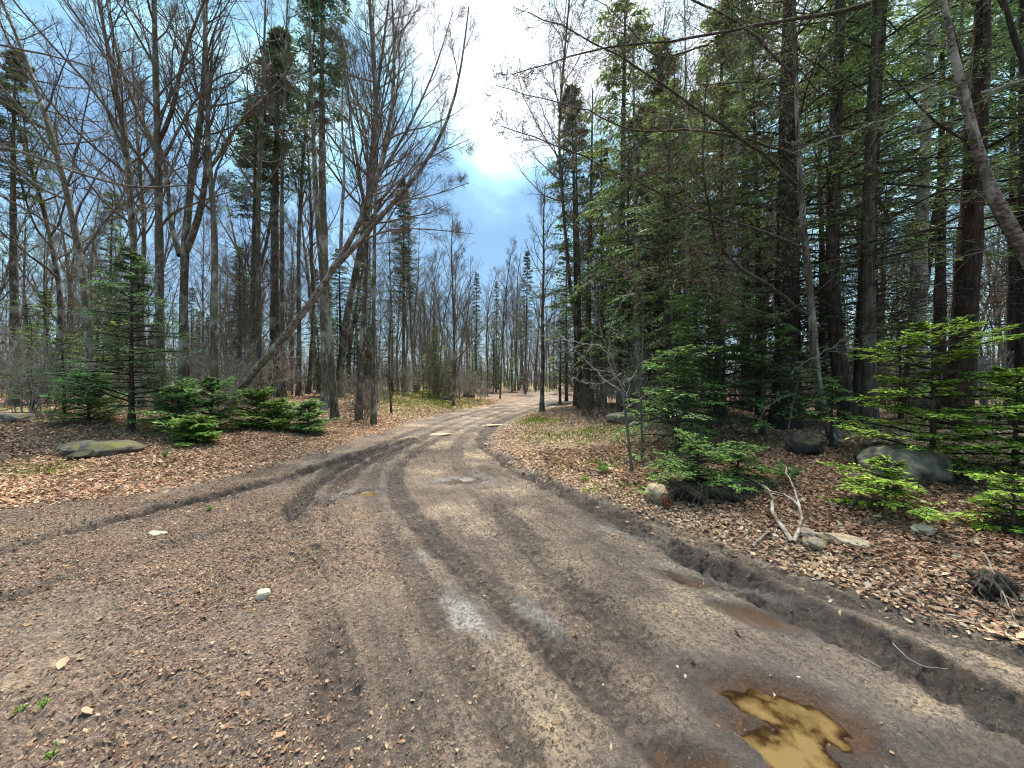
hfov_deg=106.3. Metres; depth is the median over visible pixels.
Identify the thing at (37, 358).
bare shrub
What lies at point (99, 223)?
bare tree
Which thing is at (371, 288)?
bare tree
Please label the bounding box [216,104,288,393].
conifer tree
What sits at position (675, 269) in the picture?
bare tree
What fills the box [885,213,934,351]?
conifer tree
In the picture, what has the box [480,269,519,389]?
bare tree
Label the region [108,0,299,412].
maple tree
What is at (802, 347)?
young fir
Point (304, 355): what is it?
bare shrub
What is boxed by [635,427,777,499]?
young fir
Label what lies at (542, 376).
bare tree
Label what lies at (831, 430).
young fir
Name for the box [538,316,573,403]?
conifer tree
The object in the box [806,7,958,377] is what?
conifer tree
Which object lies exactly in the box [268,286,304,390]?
bare tree
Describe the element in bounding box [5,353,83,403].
bare shrub
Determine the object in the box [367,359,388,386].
bare shrub
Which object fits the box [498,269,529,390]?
bare tree
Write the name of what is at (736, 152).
conifer tree
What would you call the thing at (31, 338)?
young fir
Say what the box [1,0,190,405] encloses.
maple tree
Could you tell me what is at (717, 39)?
conifer tree
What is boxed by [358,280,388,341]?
bare tree
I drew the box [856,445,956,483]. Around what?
boulder
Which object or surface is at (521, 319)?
bare tree
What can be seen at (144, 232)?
bare tree
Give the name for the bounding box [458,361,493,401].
bare shrub
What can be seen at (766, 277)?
bare tree
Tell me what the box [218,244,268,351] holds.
bare tree
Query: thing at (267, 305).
bare tree
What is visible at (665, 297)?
cedar tree
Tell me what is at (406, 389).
bare shrub
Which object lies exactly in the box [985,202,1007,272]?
bare tree
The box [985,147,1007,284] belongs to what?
bare tree
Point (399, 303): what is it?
bare tree
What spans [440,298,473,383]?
bare tree
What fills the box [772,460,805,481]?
seedling
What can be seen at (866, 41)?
conifer tree
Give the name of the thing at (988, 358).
young fir
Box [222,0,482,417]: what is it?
leaning maple
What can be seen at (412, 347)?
bare tree
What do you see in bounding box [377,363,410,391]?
bare shrub
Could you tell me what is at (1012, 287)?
conifer tree
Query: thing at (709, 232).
cedar tree
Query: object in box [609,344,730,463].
young fir
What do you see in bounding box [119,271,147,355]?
conifer tree
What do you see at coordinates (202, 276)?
bare tree
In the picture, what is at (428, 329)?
bare tree
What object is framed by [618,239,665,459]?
bare sapling
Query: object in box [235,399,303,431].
young fir
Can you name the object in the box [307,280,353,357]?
bare tree
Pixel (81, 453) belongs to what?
rock
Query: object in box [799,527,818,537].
rock
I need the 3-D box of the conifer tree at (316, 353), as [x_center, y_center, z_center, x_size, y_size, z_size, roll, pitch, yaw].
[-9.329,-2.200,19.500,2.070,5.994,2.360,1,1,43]
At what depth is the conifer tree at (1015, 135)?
12.82 m
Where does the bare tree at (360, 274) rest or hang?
on the ground at (812, 651)
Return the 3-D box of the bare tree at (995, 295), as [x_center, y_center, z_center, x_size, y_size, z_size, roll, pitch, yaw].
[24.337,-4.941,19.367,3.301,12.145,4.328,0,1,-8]
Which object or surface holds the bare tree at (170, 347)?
on the ground at (812, 651)
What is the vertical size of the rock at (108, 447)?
0.345 m
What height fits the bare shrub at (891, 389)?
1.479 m
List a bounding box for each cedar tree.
[575,118,683,412]
[602,77,729,423]
[646,79,803,426]
[685,13,886,424]
[695,0,1002,428]
[740,18,931,413]
[760,0,1023,432]
[762,0,1023,414]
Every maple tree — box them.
[0,0,182,400]
[0,0,258,411]
[0,14,127,404]
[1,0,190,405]
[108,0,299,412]
[123,0,283,405]
[158,0,354,401]
[236,17,366,396]
[240,0,316,398]
[282,0,340,420]
[312,0,435,419]
[319,0,443,424]
[427,208,495,404]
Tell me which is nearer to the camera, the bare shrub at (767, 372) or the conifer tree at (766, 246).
the bare shrub at (767, 372)
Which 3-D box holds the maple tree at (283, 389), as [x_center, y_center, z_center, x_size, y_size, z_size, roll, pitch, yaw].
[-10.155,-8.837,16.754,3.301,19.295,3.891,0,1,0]
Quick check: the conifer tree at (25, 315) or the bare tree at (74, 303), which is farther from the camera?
the bare tree at (74, 303)
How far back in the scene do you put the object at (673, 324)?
10.73 m
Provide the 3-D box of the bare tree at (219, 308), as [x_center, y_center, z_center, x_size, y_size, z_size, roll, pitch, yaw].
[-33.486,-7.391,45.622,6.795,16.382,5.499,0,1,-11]
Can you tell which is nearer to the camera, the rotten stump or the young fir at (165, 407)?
the rotten stump
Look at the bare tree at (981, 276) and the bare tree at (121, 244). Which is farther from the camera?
the bare tree at (121, 244)
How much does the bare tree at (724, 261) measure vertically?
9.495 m
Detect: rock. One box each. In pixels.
[0,413,35,422]
[62,440,144,456]
[67,449,93,459]
[146,530,167,534]
[255,588,270,600]
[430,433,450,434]
[438,396,451,399]
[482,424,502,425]
[645,482,671,504]
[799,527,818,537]
[802,537,825,549]
[814,532,874,549]
[910,523,936,535]
[932,564,945,569]
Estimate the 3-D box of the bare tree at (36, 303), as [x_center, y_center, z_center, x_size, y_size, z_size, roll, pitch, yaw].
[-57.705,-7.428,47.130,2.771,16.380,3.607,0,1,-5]
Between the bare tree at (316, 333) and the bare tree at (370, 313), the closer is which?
the bare tree at (316, 333)
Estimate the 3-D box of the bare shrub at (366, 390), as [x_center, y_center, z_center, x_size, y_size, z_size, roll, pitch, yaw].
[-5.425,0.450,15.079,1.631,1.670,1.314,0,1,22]
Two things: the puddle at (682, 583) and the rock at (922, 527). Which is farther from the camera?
the rock at (922, 527)
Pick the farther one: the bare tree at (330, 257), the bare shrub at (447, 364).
the bare tree at (330, 257)
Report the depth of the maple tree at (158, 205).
10.67 m
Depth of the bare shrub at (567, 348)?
16.01 m
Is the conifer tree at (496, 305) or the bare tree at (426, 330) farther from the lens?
the bare tree at (426, 330)
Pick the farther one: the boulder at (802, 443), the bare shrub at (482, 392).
the bare shrub at (482, 392)
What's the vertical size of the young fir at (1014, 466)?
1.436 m
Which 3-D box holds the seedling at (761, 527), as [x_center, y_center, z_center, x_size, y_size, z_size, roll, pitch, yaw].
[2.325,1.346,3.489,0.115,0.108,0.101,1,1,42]
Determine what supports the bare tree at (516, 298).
on the ground at (812, 651)
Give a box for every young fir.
[1,325,69,412]
[17,338,106,413]
[20,245,229,430]
[21,290,83,401]
[38,371,127,421]
[55,289,124,387]
[121,378,226,434]
[163,375,255,430]
[164,414,222,446]
[213,386,289,429]
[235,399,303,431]
[282,398,341,432]
[411,324,456,394]
[503,350,521,391]
[598,277,634,409]
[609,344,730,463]
[622,283,806,434]
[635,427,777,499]
[642,272,673,410]
[684,440,779,484]
[688,298,841,435]
[732,285,860,417]
[783,380,872,447]
[816,453,951,522]
[823,314,1023,464]
[850,309,945,419]
[890,311,911,389]
[901,365,1023,482]
[948,470,1023,532]
[979,344,998,400]
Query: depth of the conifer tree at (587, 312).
16.46 m
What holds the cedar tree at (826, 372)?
on the ground at (812, 651)
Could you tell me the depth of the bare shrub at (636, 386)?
10.57 m
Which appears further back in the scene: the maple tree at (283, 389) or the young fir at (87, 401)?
the maple tree at (283, 389)
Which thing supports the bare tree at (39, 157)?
on the ground at (812, 651)
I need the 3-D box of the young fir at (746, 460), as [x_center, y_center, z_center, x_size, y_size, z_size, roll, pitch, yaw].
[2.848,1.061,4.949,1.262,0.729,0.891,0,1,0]
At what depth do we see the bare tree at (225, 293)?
48.56 m
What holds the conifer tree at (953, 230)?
on the ground at (812, 651)
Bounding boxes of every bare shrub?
[0,304,115,413]
[0,325,95,417]
[0,335,46,407]
[0,370,6,397]
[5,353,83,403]
[20,310,118,400]
[21,324,100,370]
[47,376,79,405]
[69,333,128,369]
[77,293,178,390]
[96,332,152,393]
[106,370,128,398]
[143,326,207,392]
[165,331,209,392]
[167,315,236,379]
[172,343,228,396]
[175,302,263,396]
[191,327,269,399]
[219,348,269,411]
[227,319,289,385]
[239,331,303,400]
[244,322,307,367]
[267,363,299,394]
[293,335,320,383]
[336,322,398,378]
[336,365,357,398]
[337,387,363,415]
[338,366,379,404]
[345,366,370,397]
[346,387,378,423]
[349,308,418,399]
[353,375,391,414]
[364,373,388,407]
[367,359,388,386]
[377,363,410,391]
[386,352,419,393]
[400,359,427,390]
[403,315,473,396]
[403,379,417,394]
[409,365,443,392]
[417,324,471,383]
[417,362,449,398]
[428,337,464,394]
[429,344,464,389]
[431,360,462,393]
[444,381,467,403]
[450,360,477,393]
[451,371,468,396]
[455,371,482,399]
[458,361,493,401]
[468,358,500,394]
[474,383,489,400]
[515,369,535,391]
[531,362,546,389]
[539,303,616,407]
[544,292,634,391]
[556,345,582,388]
[574,375,602,415]
[582,345,631,407]
[582,393,605,418]
[586,358,637,415]
[596,340,669,420]
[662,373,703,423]
[703,389,733,421]
[721,373,754,421]
[727,380,751,411]
[733,320,831,414]
[736,379,769,413]
[801,324,853,404]
[802,380,813,410]
[806,329,892,395]
[814,384,836,424]
[844,304,904,376]
[850,357,902,388]
[877,369,910,411]
[878,369,919,413]
[906,357,942,406]
[918,377,940,409]
[975,321,1013,422]
[976,371,1013,409]
[978,334,1013,403]
[978,354,1013,404]
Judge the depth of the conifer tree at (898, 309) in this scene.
33.10 m
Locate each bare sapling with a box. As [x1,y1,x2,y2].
[503,257,660,471]
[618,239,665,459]
[801,320,845,443]
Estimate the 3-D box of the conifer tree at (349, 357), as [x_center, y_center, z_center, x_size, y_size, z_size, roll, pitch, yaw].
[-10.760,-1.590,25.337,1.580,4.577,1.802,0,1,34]
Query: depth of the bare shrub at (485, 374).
34.20 m
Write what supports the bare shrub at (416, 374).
on the ground at (812, 651)
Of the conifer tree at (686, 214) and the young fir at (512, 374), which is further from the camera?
the young fir at (512, 374)
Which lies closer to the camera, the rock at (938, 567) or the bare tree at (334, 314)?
the rock at (938, 567)
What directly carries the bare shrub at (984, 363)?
on the ground at (812, 651)
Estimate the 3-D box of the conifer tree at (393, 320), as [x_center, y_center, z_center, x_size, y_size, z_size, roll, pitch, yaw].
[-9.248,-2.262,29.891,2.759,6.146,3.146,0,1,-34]
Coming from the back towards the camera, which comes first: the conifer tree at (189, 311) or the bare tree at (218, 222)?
the conifer tree at (189, 311)
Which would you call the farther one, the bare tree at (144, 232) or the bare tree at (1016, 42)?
the bare tree at (144, 232)
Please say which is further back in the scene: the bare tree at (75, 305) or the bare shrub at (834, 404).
the bare tree at (75, 305)
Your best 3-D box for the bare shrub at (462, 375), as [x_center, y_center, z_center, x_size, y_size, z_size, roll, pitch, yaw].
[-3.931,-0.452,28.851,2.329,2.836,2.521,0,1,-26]
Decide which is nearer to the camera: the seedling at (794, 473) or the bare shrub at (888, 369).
the seedling at (794, 473)
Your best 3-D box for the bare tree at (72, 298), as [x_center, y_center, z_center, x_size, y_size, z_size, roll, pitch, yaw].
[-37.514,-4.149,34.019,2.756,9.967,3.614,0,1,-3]
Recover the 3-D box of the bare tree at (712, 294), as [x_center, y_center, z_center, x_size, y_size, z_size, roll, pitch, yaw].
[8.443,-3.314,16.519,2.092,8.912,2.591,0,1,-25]
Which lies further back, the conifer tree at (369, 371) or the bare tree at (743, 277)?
the conifer tree at (369, 371)
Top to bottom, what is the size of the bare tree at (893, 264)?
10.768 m
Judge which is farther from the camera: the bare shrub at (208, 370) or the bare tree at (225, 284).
the bare tree at (225, 284)
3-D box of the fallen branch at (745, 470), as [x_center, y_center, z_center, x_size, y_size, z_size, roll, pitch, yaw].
[2.690,1.174,4.741,0.746,0.190,1.870,-1,1,-39]
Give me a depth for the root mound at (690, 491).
4.30 m
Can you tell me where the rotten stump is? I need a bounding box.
[937,567,1023,619]
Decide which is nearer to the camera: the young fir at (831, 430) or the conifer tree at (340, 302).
the young fir at (831, 430)
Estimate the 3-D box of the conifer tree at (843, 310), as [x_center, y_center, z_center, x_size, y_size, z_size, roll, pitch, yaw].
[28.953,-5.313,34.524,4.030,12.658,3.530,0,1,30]
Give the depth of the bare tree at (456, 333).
28.12 m
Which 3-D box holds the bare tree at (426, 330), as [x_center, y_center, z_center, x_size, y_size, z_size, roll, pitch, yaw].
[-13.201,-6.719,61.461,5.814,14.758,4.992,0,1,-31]
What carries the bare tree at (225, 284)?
on the ground at (812, 651)
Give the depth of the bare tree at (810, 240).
10.86 m
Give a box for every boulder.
[605,411,637,423]
[785,432,823,456]
[853,441,897,464]
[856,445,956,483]
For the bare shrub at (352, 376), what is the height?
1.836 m
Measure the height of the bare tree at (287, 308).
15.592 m
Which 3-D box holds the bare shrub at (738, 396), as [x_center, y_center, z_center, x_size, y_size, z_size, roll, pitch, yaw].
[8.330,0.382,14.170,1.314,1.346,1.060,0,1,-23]
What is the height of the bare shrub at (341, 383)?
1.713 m
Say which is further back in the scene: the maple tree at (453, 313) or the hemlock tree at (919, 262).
the maple tree at (453, 313)
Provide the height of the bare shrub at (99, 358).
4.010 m
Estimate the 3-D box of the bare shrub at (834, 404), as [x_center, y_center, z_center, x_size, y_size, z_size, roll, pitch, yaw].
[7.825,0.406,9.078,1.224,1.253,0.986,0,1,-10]
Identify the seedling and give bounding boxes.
[12,704,29,712]
[35,694,49,710]
[42,741,59,761]
[596,462,609,471]
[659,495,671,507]
[760,526,774,535]
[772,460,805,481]
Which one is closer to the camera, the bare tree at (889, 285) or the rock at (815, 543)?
the rock at (815, 543)
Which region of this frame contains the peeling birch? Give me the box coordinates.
[784,0,1023,291]
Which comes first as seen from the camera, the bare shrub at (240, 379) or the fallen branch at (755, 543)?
the fallen branch at (755, 543)
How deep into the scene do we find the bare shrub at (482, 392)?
25.36 m
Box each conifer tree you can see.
[0,49,68,406]
[0,215,36,385]
[7,303,42,387]
[64,191,145,390]
[101,307,126,392]
[103,311,128,395]
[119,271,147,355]
[143,327,171,389]
[144,341,167,394]
[169,288,207,388]
[193,324,207,385]
[196,317,209,380]
[214,25,333,397]
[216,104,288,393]
[218,247,262,380]
[223,272,248,359]
[245,312,276,390]
[285,277,307,378]
[289,0,364,408]
[302,269,320,389]
[302,363,307,389]
[307,282,348,387]
[311,337,320,393]
[317,248,365,374]
[332,322,346,374]
[342,247,387,381]
[344,329,357,388]
[364,323,380,387]
[376,179,426,391]
[378,297,399,386]
[378,316,406,388]
[424,361,434,396]
[429,354,445,396]
[460,272,490,392]
[470,356,478,388]
[477,356,484,390]
[482,359,493,395]
[488,281,508,391]
[488,340,500,392]
[511,250,537,393]
[530,82,616,405]
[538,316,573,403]
[545,238,582,400]
[561,0,683,406]
[561,138,631,403]
[590,307,614,403]
[591,105,706,410]
[605,37,713,402]
[606,222,634,365]
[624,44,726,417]
[632,97,742,409]
[655,0,774,411]
[673,135,703,344]
[677,0,817,409]
[734,152,814,393]
[767,0,919,407]
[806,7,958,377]
[826,260,854,349]
[857,0,1018,402]
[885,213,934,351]
[886,257,907,387]
[902,280,933,375]
[928,229,995,341]
[931,0,1018,405]
[945,0,1018,346]
[982,278,1007,355]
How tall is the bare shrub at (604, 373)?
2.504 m
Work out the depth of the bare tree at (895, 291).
29.57 m
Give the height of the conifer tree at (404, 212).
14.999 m
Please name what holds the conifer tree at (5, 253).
on the ground at (812, 651)
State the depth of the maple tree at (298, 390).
18.87 m
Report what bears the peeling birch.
on the ground at (812, 651)
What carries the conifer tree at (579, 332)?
on the ground at (812, 651)
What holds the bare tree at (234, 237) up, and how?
on the ground at (812, 651)
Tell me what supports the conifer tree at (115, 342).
on the ground at (812, 651)
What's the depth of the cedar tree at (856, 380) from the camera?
8.39 m
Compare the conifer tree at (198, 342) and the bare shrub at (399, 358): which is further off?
the conifer tree at (198, 342)
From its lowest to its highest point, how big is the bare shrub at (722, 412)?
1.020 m
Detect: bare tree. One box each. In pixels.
[0,0,208,288]
[0,150,66,299]
[0,170,119,356]
[0,173,76,378]
[0,207,72,360]
[0,269,26,388]
[0,271,22,332]
[3,212,78,334]
[6,238,76,353]
[7,193,79,338]
[19,288,49,354]
[23,310,36,354]
[24,270,54,384]
[25,187,109,365]
[44,204,108,367]
[49,252,104,354]
[50,178,117,309]
[52,177,153,396]
[61,273,82,354]
[63,277,101,349]
[64,221,129,341]
[64,258,103,339]
[64,264,101,343]
[65,283,91,351]
[78,230,154,359]
[83,10,187,395]
[87,36,184,376]
[98,197,154,378]
[100,290,127,341]
[117,208,191,390]
[121,250,154,336]
[129,243,174,343]
[146,171,202,351]
[164,257,194,340]
[165,323,176,371]
[178,193,232,391]
[179,119,314,371]
[179,193,237,395]
[188,289,218,359]
[190,260,265,388]
[198,251,233,341]
[201,187,296,388]
[201,273,245,384]
[206,241,240,391]
[207,234,251,388]
[218,209,288,400]
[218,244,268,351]
[220,220,268,382]
[220,258,269,370]
[241,218,319,390]
[249,154,354,391]
[252,229,315,395]
[261,223,319,364]
[264,237,302,379]
[264,270,302,342]
[265,0,441,396]
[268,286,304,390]
[284,80,351,393]
[287,310,304,366]
[301,246,320,373]
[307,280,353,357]
[309,222,341,303]
[309,274,343,342]
[316,280,342,339]
[327,182,393,390]
[332,264,371,372]
[337,201,387,361]
[351,209,389,387]
[351,270,388,358]
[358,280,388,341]
[366,179,419,414]
[366,270,398,402]
[377,203,441,392]
[377,241,429,391]
[381,242,424,364]
[392,272,425,390]
[395,250,438,391]
[396,296,422,366]
[405,288,438,397]
[408,289,426,364]
[409,308,427,384]
[411,245,448,376]
[416,296,440,362]
[418,289,438,356]
[419,284,445,361]
[421,306,446,354]
[423,243,466,389]
[425,257,450,356]
[433,248,472,394]
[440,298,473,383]
[446,290,466,395]
[449,257,483,388]
[451,282,475,373]
[455,296,490,371]
[460,299,472,369]
[470,265,502,374]
[476,236,519,398]
[478,284,495,361]
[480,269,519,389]
[482,0,1023,439]
[485,319,500,388]
[492,288,514,386]
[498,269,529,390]
[500,302,522,374]
[501,251,525,389]
[506,181,578,411]
[509,313,523,391]
[510,0,621,405]
[513,286,535,382]
[514,298,538,389]
[517,305,537,363]
[517,307,529,384]
[531,334,544,389]
[534,323,555,385]
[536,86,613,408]
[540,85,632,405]
[540,304,551,369]
[544,321,556,386]
[545,155,633,408]
[548,285,558,386]
[548,292,573,353]
[553,218,595,374]
[560,0,715,401]
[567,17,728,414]
[580,205,632,335]
[582,248,614,399]
[588,191,630,322]
[630,208,678,346]
[647,185,728,361]
[654,198,702,391]
[693,224,732,339]
[695,165,753,331]
[723,206,770,334]
[732,118,776,331]
[736,75,824,394]
[752,214,776,332]
[761,154,860,418]
[772,104,896,410]
[800,237,818,341]
[807,127,914,300]
[812,78,932,379]
[840,139,913,398]
[840,182,913,294]
[841,245,856,326]
[859,187,911,404]
[878,188,931,399]
[886,209,954,333]
[887,191,951,354]
[887,245,907,350]
[914,191,1007,403]
[931,119,1018,346]
[947,206,994,346]
[947,206,1007,329]
[948,186,1007,366]
[948,222,1006,355]
[949,0,1023,216]
[978,243,1007,347]
[980,268,1003,349]
[983,235,1005,366]
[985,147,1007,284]
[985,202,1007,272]
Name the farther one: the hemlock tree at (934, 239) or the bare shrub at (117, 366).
the bare shrub at (117, 366)
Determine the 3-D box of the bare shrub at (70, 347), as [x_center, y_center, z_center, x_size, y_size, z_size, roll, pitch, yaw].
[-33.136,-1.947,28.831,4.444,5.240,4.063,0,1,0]
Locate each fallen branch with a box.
[108,727,115,758]
[284,726,296,761]
[326,398,367,412]
[587,412,617,465]
[647,459,814,511]
[740,464,803,543]
[750,529,777,547]
[892,643,948,668]
[952,553,1022,632]
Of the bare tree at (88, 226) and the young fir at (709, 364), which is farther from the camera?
the bare tree at (88, 226)
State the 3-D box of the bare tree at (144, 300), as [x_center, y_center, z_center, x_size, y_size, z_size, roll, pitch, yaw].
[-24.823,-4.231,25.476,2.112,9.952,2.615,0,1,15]
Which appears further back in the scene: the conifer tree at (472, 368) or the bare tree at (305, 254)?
the conifer tree at (472, 368)
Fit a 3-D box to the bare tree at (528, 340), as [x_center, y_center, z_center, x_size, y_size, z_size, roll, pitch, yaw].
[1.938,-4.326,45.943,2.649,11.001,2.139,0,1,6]
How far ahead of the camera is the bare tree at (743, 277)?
14.21 m
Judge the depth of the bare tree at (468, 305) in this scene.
44.08 m
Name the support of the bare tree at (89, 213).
on the ground at (812, 651)
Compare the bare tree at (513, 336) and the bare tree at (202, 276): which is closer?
the bare tree at (202, 276)
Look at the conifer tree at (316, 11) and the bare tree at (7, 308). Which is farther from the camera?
the bare tree at (7, 308)
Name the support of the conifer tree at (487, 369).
on the ground at (812, 651)
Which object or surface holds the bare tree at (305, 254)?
on the ground at (812, 651)
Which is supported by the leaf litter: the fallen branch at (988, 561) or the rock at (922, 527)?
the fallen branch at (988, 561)
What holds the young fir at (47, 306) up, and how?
on the ground at (812, 651)
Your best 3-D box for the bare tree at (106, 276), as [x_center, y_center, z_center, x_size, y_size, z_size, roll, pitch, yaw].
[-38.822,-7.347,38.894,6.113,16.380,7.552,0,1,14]
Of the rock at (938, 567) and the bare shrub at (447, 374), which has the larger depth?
the bare shrub at (447, 374)
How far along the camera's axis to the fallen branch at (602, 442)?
7.31 m
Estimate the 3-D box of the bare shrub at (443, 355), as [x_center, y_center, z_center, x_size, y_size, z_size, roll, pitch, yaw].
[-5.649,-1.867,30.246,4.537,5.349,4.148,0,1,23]
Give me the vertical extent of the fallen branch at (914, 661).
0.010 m
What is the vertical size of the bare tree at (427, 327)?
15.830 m
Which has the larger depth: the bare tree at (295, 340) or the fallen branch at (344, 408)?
the bare tree at (295, 340)
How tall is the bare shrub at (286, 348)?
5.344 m
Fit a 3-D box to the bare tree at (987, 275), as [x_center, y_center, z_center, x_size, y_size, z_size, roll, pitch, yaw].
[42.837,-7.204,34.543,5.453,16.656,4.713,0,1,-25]
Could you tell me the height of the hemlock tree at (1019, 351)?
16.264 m
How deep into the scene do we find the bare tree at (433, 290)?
30.00 m
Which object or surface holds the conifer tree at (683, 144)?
on the ground at (812, 651)
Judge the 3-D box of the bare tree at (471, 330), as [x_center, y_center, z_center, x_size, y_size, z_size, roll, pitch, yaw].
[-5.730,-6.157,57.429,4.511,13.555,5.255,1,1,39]
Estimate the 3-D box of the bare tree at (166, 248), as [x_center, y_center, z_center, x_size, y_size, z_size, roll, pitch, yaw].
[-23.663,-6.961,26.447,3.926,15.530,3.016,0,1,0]
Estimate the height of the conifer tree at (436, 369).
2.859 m
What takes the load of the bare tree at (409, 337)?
on the ground at (812, 651)
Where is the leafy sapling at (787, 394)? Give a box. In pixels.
[745,323,906,447]
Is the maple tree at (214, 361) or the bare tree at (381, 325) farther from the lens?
the bare tree at (381, 325)
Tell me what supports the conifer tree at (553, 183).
on the ground at (812, 651)
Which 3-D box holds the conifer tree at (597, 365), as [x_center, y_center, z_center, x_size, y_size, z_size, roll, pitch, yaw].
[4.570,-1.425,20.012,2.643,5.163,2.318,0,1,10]
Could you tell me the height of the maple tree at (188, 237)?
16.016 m
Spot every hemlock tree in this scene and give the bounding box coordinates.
[662,0,1006,429]
[803,0,1023,431]
[846,0,1018,414]
[877,0,1017,408]
[886,0,1023,424]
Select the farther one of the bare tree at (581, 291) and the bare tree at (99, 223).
the bare tree at (581, 291)
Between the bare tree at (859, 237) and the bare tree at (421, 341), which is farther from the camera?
the bare tree at (421, 341)
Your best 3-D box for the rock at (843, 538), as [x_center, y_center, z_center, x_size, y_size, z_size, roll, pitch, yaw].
[2.818,1.333,3.264,0.123,0.120,0.386,-1,1,-41]
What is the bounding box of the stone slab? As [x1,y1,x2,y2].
[56,440,93,451]
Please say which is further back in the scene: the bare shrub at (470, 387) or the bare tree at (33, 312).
the bare tree at (33, 312)
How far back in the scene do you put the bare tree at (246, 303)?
30.67 m
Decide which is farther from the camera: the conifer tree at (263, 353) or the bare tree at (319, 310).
the bare tree at (319, 310)
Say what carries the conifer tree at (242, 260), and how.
on the ground at (812, 651)
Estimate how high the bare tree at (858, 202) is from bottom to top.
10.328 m
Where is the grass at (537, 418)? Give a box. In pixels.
[0,389,653,496]
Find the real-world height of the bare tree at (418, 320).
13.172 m
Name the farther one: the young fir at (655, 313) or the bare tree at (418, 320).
the bare tree at (418, 320)
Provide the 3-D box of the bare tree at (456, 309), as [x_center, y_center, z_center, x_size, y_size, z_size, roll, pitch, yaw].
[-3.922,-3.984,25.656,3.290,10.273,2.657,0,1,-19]
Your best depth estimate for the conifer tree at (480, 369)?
38.09 m
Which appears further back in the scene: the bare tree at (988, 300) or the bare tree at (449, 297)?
the bare tree at (988, 300)
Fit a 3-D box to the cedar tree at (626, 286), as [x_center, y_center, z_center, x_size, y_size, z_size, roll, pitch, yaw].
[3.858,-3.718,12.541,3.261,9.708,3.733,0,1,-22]
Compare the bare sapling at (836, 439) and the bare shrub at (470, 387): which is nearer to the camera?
the bare sapling at (836, 439)
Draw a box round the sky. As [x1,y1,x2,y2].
[0,0,1018,380]
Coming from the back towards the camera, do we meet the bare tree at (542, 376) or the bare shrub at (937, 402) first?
the bare tree at (542, 376)
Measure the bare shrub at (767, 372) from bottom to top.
2.970 m
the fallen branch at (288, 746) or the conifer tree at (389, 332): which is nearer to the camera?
the fallen branch at (288, 746)
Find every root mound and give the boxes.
[652,468,769,515]
[716,470,799,498]
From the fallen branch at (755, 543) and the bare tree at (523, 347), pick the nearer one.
the fallen branch at (755, 543)
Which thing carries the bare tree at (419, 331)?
on the ground at (812, 651)
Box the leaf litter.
[0,390,1023,767]
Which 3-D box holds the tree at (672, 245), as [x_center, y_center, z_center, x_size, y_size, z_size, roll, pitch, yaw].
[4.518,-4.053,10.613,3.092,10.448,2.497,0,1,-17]
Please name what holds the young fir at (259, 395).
on the ground at (812, 651)
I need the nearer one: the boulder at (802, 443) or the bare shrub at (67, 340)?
the boulder at (802, 443)
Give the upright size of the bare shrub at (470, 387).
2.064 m
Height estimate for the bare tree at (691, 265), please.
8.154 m
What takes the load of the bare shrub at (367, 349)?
on the ground at (812, 651)
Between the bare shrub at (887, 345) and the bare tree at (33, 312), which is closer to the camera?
the bare shrub at (887, 345)
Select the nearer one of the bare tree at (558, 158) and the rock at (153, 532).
the rock at (153, 532)
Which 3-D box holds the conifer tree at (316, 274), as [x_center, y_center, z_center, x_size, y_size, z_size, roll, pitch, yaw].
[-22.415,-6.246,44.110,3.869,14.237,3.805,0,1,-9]
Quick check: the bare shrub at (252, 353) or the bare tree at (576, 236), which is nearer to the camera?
the bare tree at (576, 236)
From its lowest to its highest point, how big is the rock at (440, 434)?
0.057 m
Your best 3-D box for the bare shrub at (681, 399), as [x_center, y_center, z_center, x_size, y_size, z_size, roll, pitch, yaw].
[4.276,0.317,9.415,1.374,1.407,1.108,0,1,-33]
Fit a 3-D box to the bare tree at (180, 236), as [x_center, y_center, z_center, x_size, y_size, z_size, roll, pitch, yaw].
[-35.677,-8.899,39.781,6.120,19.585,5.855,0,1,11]
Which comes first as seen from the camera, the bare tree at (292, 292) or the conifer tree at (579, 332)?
the conifer tree at (579, 332)
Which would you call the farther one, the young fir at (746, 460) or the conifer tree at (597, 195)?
the conifer tree at (597, 195)
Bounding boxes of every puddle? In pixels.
[359,491,374,496]
[673,580,692,586]
[719,688,853,767]
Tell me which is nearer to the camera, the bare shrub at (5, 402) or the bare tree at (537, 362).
the bare shrub at (5, 402)
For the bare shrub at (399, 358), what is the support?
on the ground at (812, 651)
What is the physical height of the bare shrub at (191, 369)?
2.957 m
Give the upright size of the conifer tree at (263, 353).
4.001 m
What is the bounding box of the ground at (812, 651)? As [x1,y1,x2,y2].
[0,381,1023,767]
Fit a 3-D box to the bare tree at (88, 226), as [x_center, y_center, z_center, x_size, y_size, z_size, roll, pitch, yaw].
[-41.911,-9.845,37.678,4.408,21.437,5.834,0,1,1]
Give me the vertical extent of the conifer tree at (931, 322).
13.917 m
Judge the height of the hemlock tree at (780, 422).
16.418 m
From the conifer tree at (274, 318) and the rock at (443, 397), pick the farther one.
the rock at (443, 397)
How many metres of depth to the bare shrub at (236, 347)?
15.58 m
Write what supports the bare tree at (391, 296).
on the ground at (812, 651)
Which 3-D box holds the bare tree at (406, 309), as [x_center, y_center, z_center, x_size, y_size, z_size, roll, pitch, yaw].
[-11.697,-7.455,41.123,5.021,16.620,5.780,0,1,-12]
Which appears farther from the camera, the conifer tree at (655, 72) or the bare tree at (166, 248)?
the bare tree at (166, 248)
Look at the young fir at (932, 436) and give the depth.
4.53 m
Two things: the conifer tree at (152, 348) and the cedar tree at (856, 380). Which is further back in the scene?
the conifer tree at (152, 348)
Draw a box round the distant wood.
[0,276,1003,392]

